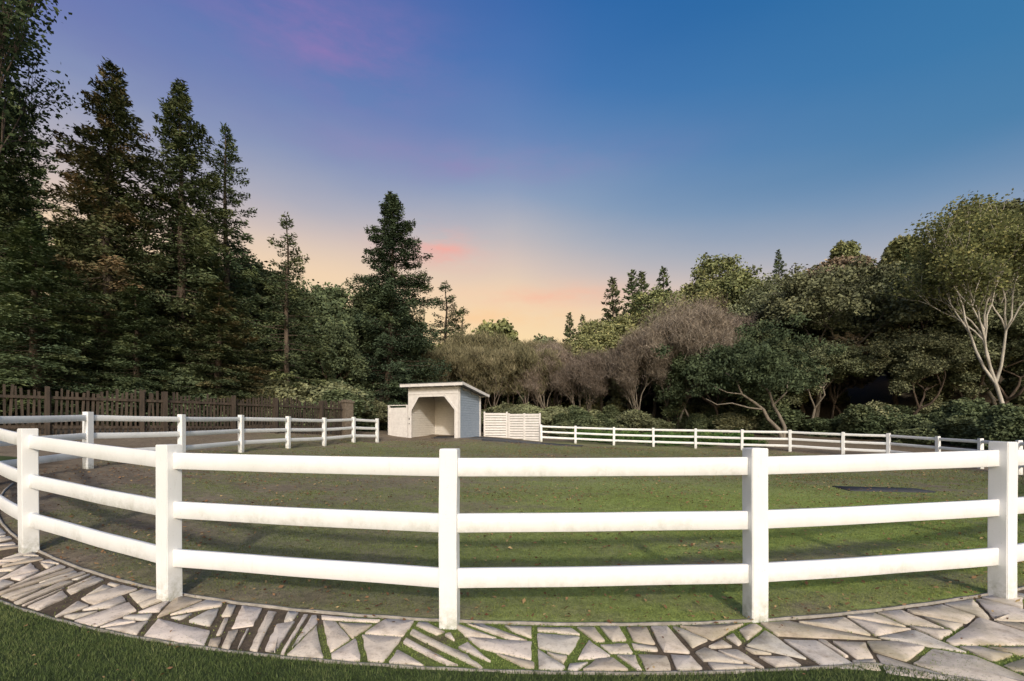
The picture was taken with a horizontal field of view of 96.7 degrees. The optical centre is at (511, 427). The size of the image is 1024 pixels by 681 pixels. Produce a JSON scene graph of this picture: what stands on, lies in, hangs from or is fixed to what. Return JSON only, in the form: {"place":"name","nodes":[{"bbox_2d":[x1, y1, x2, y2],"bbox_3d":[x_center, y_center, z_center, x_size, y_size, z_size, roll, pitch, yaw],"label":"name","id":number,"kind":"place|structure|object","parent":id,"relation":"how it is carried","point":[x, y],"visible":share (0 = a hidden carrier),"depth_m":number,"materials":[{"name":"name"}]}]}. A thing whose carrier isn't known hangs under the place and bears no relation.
{"place":"outdoors","nodes":[
{"label":"outdoors","id":0,"kind":"place"},
{"bbox_2d":[0,601,973,680],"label":"lawn grass","id":1,"kind":"structure","parent":0,"point":[169,649],"depth_m":2.90,"materials":[{"name":"green plant"}]},
{"bbox_2d":[0,354,1023,680],"bbox_3d":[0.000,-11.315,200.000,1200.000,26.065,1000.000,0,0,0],"label":"ground","id":2,"kind":"structure","parent":0,"point":[876,390],"depth_m":5.68,"materials":[{"name":"green plant"}]},
{"bbox_2d":[0,0,82,201],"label":"alder tree","id":3,"kind":"object","parent":2,"relation":"on","point":[13,51],"visible":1,"depth_m":18.24,"materials":[{"name":"green plant"}]},
{"bbox_2d":[0,81,83,372],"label":"redwood tree","id":4,"kind":"object","parent":2,"relation":"on","point":[40,173],"visible":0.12,"depth_m":26.28,"materials":[{"name":"green plant"}]},
{"bbox_2d":[0,92,84,362],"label":"redwood tree","id":5,"kind":"object","parent":2,"relation":"on","point":[17,201],"visible":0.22,"depth_m":20.83,"materials":[{"name":"green plant"}]},
{"bbox_2d":[0,217,122,423],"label":"redwood tree","id":6,"kind":"object","parent":2,"relation":"on","point":[40,253],"visible":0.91,"depth_m":17.25,"materials":[{"name":"green plant"}]},
{"bbox_2d":[3,157,143,377],"bbox_3d":[-23.463,-7.968,26.043,6.494,15.302,6.580,0,0,3],"label":"redwood tree","id":7,"kind":"object","parent":2,"relation":"on","point":[54,216],"visible":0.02,"depth_m":25.18,"materials":[{"name":"green plant"}]},
{"bbox_2d":[2,56,209,394],"bbox_3d":[-19.063,-8.691,21.491,7.254,17.094,7.351,0,0,44],"label":"redwood tree","id":8,"kind":"object","parent":2,"relation":"on","point":[112,134],"visible":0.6,"depth_m":20.91,"materials":[{"name":"green plant"}]},
{"bbox_2d":[70,280,188,423],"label":"redwood tree","id":9,"kind":"object","parent":2,"relation":"on","point":[138,303],"visible":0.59,"depth_m":19.76,"materials":[{"name":"green plant"}]},
{"bbox_2d":[0,384,341,434],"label":"wooden stake fence","id":10,"kind":"object","parent":2,"relation":"on","point":[142,400],"visible":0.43,"depth_m":16.89,"materials":[{"name":"brown wood"}]},
{"bbox_2d":[87,78,260,377],"bbox_3d":[-17.227,-9.034,23.819,8.236,18.471,7.566,0,0,27],"label":"redwood tree","id":11,"kind":"object","parent":2,"relation":"on","point":[205,239],"visible":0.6,"depth_m":23.38,"materials":[{"name":"green plant"}]},
{"bbox_2d":[144,198,223,351],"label":"redwood tree","id":12,"kind":"object","parent":2,"relation":"on","point":[173,235],"visible":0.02,"depth_m":27.92,"materials":[{"name":"green plant"}]},
{"bbox_2d":[149,280,276,416],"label":"redwood tree","id":13,"kind":"object","parent":2,"relation":"on","point":[226,336],"visible":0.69,"depth_m":22.21,"materials":[{"name":"green plant"}]},
{"bbox_2d":[178,342,255,383],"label":"oak tree","id":14,"kind":"object","parent":2,"relation":"on","point":[230,362],"visible":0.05,"depth_m":25.41,"materials":[{"name":"green plant"}]},
{"bbox_2d":[175,122,281,386],"bbox_3d":[-16.469,-8.906,26.374,6.319,17.532,4.976,0,0,-43],"label":"conifer tree","id":15,"kind":"object","parent":2,"relation":"on","point":[230,193],"visible":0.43,"depth_m":26.48,"materials":[{"name":"green plant"}]},
{"bbox_2d":[190,244,359,384],"bbox_3d":[-17.921,-6.476,32.874,13.023,13.450,9.911,0,0,-4],"label":"oak tree","id":16,"kind":"object","parent":2,"relation":"on","point":[259,289],"visible":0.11,"depth_m":31.69,"materials":[{"name":"green plant"}]},
{"bbox_2d":[247,259,319,384],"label":"conifer tree","id":17,"kind":"object","parent":2,"relation":"on","point":[275,320],"visible":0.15,"depth_m":29.07,"materials":[{"name":"green plant"}]},
{"bbox_2d":[238,212,329,388],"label":"conifer tree","id":18,"kind":"object","parent":2,"relation":"on","point":[287,357],"visible":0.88,"depth_m":25.85,"materials":[{"name":"green plant"}]},
{"bbox_2d":[243,277,360,386],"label":"oak tree","id":19,"kind":"object","parent":2,"relation":"on","point":[333,305],"visible":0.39,"depth_m":31.49,"materials":[{"name":"green plant"}]},
{"bbox_2d":[260,318,376,399],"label":"oak tree","id":20,"kind":"object","parent":2,"relation":"on","point":[358,370],"visible":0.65,"depth_m":29.76,"materials":[{"name":"green plant"}]},
{"bbox_2d":[339,400,354,434],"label":"masonry pillar","id":21,"kind":"structure","parent":2,"relation":"on","point":[347,409],"depth_m":23.79,"materials":[{"name":"stone"}]},
{"bbox_2d":[343,277,435,390],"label":"oak tree","id":22,"kind":"object","parent":2,"relation":"on","point":[360,299],"visible":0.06,"depth_m":35.52,"materials":[{"name":"green plant"}]},
{"bbox_2d":[388,405,407,437],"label":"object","id":23,"kind":"object","parent":2,"relation":"on","point":[406,419],"visible":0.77,"depth_m":28.34,"materials":[{"name":"white wood"}]},
{"bbox_2d":[390,408,405,436],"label":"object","id":24,"kind":"object","parent":23,"relation":"attached to","point":[397,416],"visible":0.87,"depth_m":28.47,"materials":[{"name":"white wood"}]},
{"bbox_2d":[335,191,461,424],"bbox_3d":[-9.285,-8.650,35.509,10.927,19.225,9.603,0,0,-13],"label":"fir tree","id":25,"kind":"object","parent":2,"relation":"on","point":[386,260],"visible":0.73,"depth_m":34.45,"materials":[{"name":"green plant"}]},
{"bbox_2d":[393,344,465,382],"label":"tree","id":26,"kind":"object","parent":2,"relation":"on","point":[431,354],"visible":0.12,"depth_m":37.50,"materials":[{"name":"green plant"}]},
{"bbox_2d":[402,280,465,375],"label":"pine tree","id":27,"kind":"object","parent":2,"relation":"on","point":[445,330],"visible":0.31,"depth_m":44.65,"materials":[{"name":"green plant"}]},
{"bbox_2d":[400,381,489,437],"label":"horse shelter shed","id":28,"kind":"structure","parent":2,"relation":"on","point":[447,408],"depth_m":28.58,"materials":[{"name":"white wood"}]},
{"bbox_2d":[443,306,481,406],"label":"pine tree","id":29,"kind":"object","parent":2,"relation":"on","point":[455,326],"visible":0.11,"depth_m":45.86,"materials":[{"name":"green plant"}]},
{"bbox_2d":[432,342,499,390],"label":"tree","id":30,"kind":"object","parent":2,"relation":"on","point":[464,359],"visible":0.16,"depth_m":37.25,"materials":[{"name":"green plant"}]},
{"bbox_2d":[430,328,530,404],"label":"tree","id":31,"kind":"object","parent":2,"relation":"on","point":[474,340],"visible":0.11,"depth_m":39.59,"materials":[{"name":"green plant"}]},
{"bbox_2d":[445,345,516,430],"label":"willow tree","id":32,"kind":"object","parent":2,"relation":"on","point":[497,363],"visible":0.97,"depth_m":36.07,"materials":[{"name":"green plant"}]},
{"bbox_2d":[434,436,547,444],"bbox_3d":[-1.067,0.802,27.962,7.788,0.525,2.520,0,0,5],"label":"gravel pad","id":33,"kind":"object","parent":2,"relation":"on","point":[489,438],"visible":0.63,"depth_m":27.89,"materials":[{"name":"grey gravel"}]},
{"bbox_2d":[484,412,507,437],"bbox_3d":[-1.100,-0.080,30.650,1.623,1.970,0.120,0,0,-8],"label":"white slat fence","id":34,"kind":"object","parent":2,"relation":"on","point":[496,423],"visible":0.71,"depth_m":30.64,"materials":[{"name":"white wood"}]},
{"bbox_2d":[482,439,521,442],"bbox_3d":[-0.590,0.808,26.596,2.316,0.253,0.718,0,0,-5],"label":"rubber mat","id":35,"kind":"object","parent":2,"relation":"on","point":[500,441],"visible":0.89,"depth_m":26.32,"materials":[{"name":"black rubber"}]},
{"bbox_2d":[0,412,1023,629],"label":"white rail fence","id":36,"kind":"object","parent":2,"relation":"on","point":[1000,556],"visible":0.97,"depth_m":3.81,"materials":[{"name":"paint"}]},
{"bbox_2d":[0,361,1023,449],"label":"undergrowth","id":37,"kind":"object","parent":2,"relation":"on","point":[967,418],"visible":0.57,"depth_m":27.14,"materials":[{"name":"green plant"}]},
{"bbox_2d":[0,483,1023,680],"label":"path edging","id":38,"kind":"object","parent":2,"relation":"on","point":[508,671],"visible":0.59,"depth_m":3.58,"materials":[{"name":"stone"}]},
{"bbox_2d":[1,198,1023,419],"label":"hillside forest","id":39,"kind":"object","parent":2,"relation":"on","point":[844,253],"visible":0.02,"depth_m":41.65,"materials":[{"name":"green plant"}]},
{"bbox_2d":[1,434,1023,680],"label":"fallen leaves","id":40,"kind":"object","parent":2,"relation":"on","point":[553,536],"visible":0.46,"depth_m":7.96,"materials":[{"name":"brown plant"}]},
{"bbox_2d":[508,413,540,440],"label":"slat gate","id":41,"kind":"structure","parent":2,"relation":"on","point":[526,422],"depth_m":30.38,"materials":[{"name":"white wood"}]},
{"bbox_2d":[490,342,564,408],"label":"bare tree","id":42,"kind":"object","parent":2,"relation":"on","point":[525,358],"visible":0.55,"depth_m":37.38,"materials":[{"name":"green plant"}]},
{"bbox_2d":[513,338,576,408],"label":"bare tree","id":43,"kind":"object","parent":2,"relation":"on","point":[562,357],"visible":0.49,"depth_m":37.95,"materials":[{"name":"brown plant"}]},
{"bbox_2d":[523,338,575,406],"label":"tree","id":44,"kind":"object","parent":2,"relation":"on","point":[564,345],"visible":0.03,"depth_m":42.57,"materials":[{"name":"green plant"}]},
{"bbox_2d":[541,442,582,446],"bbox_3d":[3.005,1.036,27.400,2.527,0.232,1.053,0,0,11],"label":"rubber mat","id":45,"kind":"object","parent":2,"relation":"on","point":[556,444],"visible":0.87,"depth_m":27.05,"materials":[{"name":"black rubber"}]},
{"bbox_2d":[558,312,584,407],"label":"conifer tree","id":46,"kind":"object","parent":2,"relation":"on","point":[568,331],"visible":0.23,"depth_m":48.63,"materials":[{"name":"green plant"}]},
{"bbox_2d":[544,347,610,411],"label":"bare tree","id":47,"kind":"object","parent":2,"relation":"on","point":[584,372],"visible":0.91,"depth_m":36.98,"materials":[{"name":"brown plant"}]},
{"bbox_2d":[572,314,585,406],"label":"conifer tree","id":48,"kind":"object","parent":2,"relation":"on","point":[581,318],"visible":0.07,"depth_m":51.94,"materials":[{"name":"green plant"}]},
{"bbox_2d":[567,319,621,410],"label":"olive tree","id":49,"kind":"object","parent":2,"relation":"on","point":[595,334],"visible":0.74,"depth_m":40.64,"materials":[{"name":"green plant"}]},
{"bbox_2d":[601,276,631,409],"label":"conifer tree","id":50,"kind":"object","parent":2,"relation":"on","point":[613,285],"visible":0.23,"depth_m":49.92,"materials":[{"name":"green plant"}]},
{"bbox_2d":[607,269,652,407],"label":"conifer tree","id":51,"kind":"object","parent":2,"relation":"on","point":[631,286],"visible":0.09,"depth_m":51.53,"materials":[{"name":"green plant"}]},
{"bbox_2d":[606,310,655,409],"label":"olive tree","id":52,"kind":"object","parent":2,"relation":"on","point":[624,323],"visible":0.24,"depth_m":43.37,"materials":[{"name":"green plant"}]},
{"bbox_2d":[593,325,669,409],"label":"bare tree","id":53,"kind":"object","parent":2,"relation":"on","point":[624,363],"visible":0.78,"depth_m":34.84,"materials":[{"name":"brown plant"}]},
{"bbox_2d":[631,270,653,405],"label":"conifer tree","id":54,"kind":"object","parent":2,"relation":"on","point":[641,279],"visible":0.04,"depth_m":53.70,"materials":[{"name":"green plant"}]},
{"bbox_2d":[626,285,686,417],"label":"olive tree","id":55,"kind":"object","parent":2,"relation":"on","point":[655,296],"visible":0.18,"depth_m":44.30,"materials":[{"name":"green plant"}]},
{"bbox_2d":[645,266,673,400],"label":"conifer tree","id":56,"kind":"object","parent":2,"relation":"on","point":[665,283],"visible":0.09,"depth_m":52.83,"materials":[{"name":"green plant"}]},
{"bbox_2d":[567,428,768,447],"bbox_3d":[9.574,1.475,30.440,13.514,3.082,3.910,0,0,19],"label":"ivy ground cover","id":57,"kind":"object","parent":2,"relation":"on","point":[714,440],"visible":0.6,"depth_m":29.23,"materials":[{"name":"green plant"}]},
{"bbox_2d":[657,289,694,414],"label":"olive tree","id":58,"kind":"object","parent":2,"relation":"on","point":[681,294],"visible":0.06,"depth_m":45.63,"materials":[{"name":"green plant"}]},
{"bbox_2d":[634,309,722,417],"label":"bare tree","id":59,"kind":"object","parent":2,"relation":"on","point":[657,373],"visible":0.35,"depth_m":34.52,"materials":[{"name":"plant"}]},
{"bbox_2d":[614,293,744,431],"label":"bare tree","id":60,"kind":"object","parent":2,"relation":"on","point":[707,317],"visible":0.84,"depth_m":33.69,"materials":[{"name":"brown plant"}]},
{"bbox_2d":[679,278,731,309],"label":"olive tree","id":61,"kind":"object","parent":2,"relation":"on","point":[708,293],"visible":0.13,"depth_m":44.96,"materials":[{"name":"green plant"}]},
{"bbox_2d":[654,333,774,428],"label":"oak tree","id":62,"kind":"object","parent":2,"relation":"on","point":[675,376],"visible":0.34,"depth_m":34.32,"materials":[{"name":"green plant"}]},
{"bbox_2d":[677,294,760,412],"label":"bare tree","id":63,"kind":"object","parent":2,"relation":"on","point":[745,321],"visible":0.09,"depth_m":36.84,"materials":[{"name":"plant"}]},
{"bbox_2d":[680,252,772,312],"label":"olive tree","id":64,"kind":"object","parent":2,"relation":"on","point":[732,285],"visible":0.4,"depth_m":46.54,"materials":[{"name":"green plant"}]},
{"bbox_2d":[651,312,849,437],"bbox_3d":[15.890,-3.092,30.610,13.164,8.385,7.868,0,0,0],"label":"gnarled oak tree","id":65,"kind":"object","parent":2,"relation":"on","point":[765,359],"visible":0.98,"depth_m":29.58,"materials":[{"name":"green plant"}]},
{"bbox_2d":[732,318,806,420],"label":"oak tree","id":66,"kind":"object","parent":2,"relation":"on","point":[787,346],"visible":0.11,"depth_m":32.05,"materials":[{"name":"green plant"}]},
{"bbox_2d":[725,263,866,412],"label":"oak tree","id":67,"kind":"object","parent":2,"relation":"on","point":[749,306],"visible":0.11,"depth_m":38.82,"materials":[{"name":"green plant"}]},
{"bbox_2d":[781,339,875,418],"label":"oak tree","id":68,"kind":"object","parent":2,"relation":"on","point":[846,362],"visible":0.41,"depth_m":31.42,"materials":[{"name":"green plant"}]},
{"bbox_2d":[752,255,937,417],"bbox_3d":[23.927,-5.965,35.888,11.154,12.848,14.408,0,0,-5],"label":"oak tree","id":69,"kind":"object","parent":2,"relation":"on","point":[809,298],"visible":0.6,"depth_m":32.13,"materials":[{"name":"green plant"}]},
{"bbox_2d":[832,486,935,492],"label":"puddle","id":70,"kind":"object","parent":2,"relation":"on","point":[881,489],"visible":0.86,"depth_m":11.17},
{"bbox_2d":[814,263,1023,404],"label":"oak tree","id":71,"kind":"object","parent":2,"relation":"on","point":[860,327],"visible":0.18,"depth_m":32.00,"materials":[{"name":"green plant"}]},
{"bbox_2d":[861,325,984,414],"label":"oak tree","id":72,"kind":"object","parent":2,"relation":"on","point":[907,357],"visible":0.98,"depth_m":29.57,"materials":[{"name":"green plant"}]},
{"bbox_2d":[878,188,1023,403],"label":"birch tree","id":73,"kind":"object","parent":2,"relation":"on","point":[977,251],"visible":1,"depth_m":25.66,"materials":[{"name":"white plant"}]},
{"bbox_2d":[902,190,1023,405],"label":"birch tree","id":74,"kind":"object","parent":2,"relation":"on","point":[967,206],"visible":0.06,"depth_m":30.17,"materials":[{"name":"green plant"}]},
{"bbox_2d":[913,305,1023,403],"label":"oak tree","id":75,"kind":"object","parent":2,"relation":"on","point":[1015,331],"visible":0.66,"depth_m":28.47,"materials":[{"name":"green plant"}]},
{"bbox_2d":[933,268,1023,319],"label":"oak tree","id":76,"kind":"object","parent":2,"relation":"on","point":[1018,302],"visible":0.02,"depth_m":32.81,"materials":[{"name":"green plant"}]},
{"bbox_2d":[0,528,1023,680],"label":"flagstone path","id":77,"kind":"structure","parent":0,"point":[982,630],"depth_m":3.36,"materials":[{"name":"stone"}]},
{"bbox_2d":[0,530,1023,679],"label":"moss","id":78,"kind":"object","parent":77,"relation":"on","point":[968,651],"visible":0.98,"depth_m":3.23,"materials":[{"name":"green plant"}]},
{"bbox_2d":[2,0,1023,392],"label":"sky","id":79,"kind":"structure","parent":0,"point":[542,152],"materials":[{"name":"blue"}]}
]}

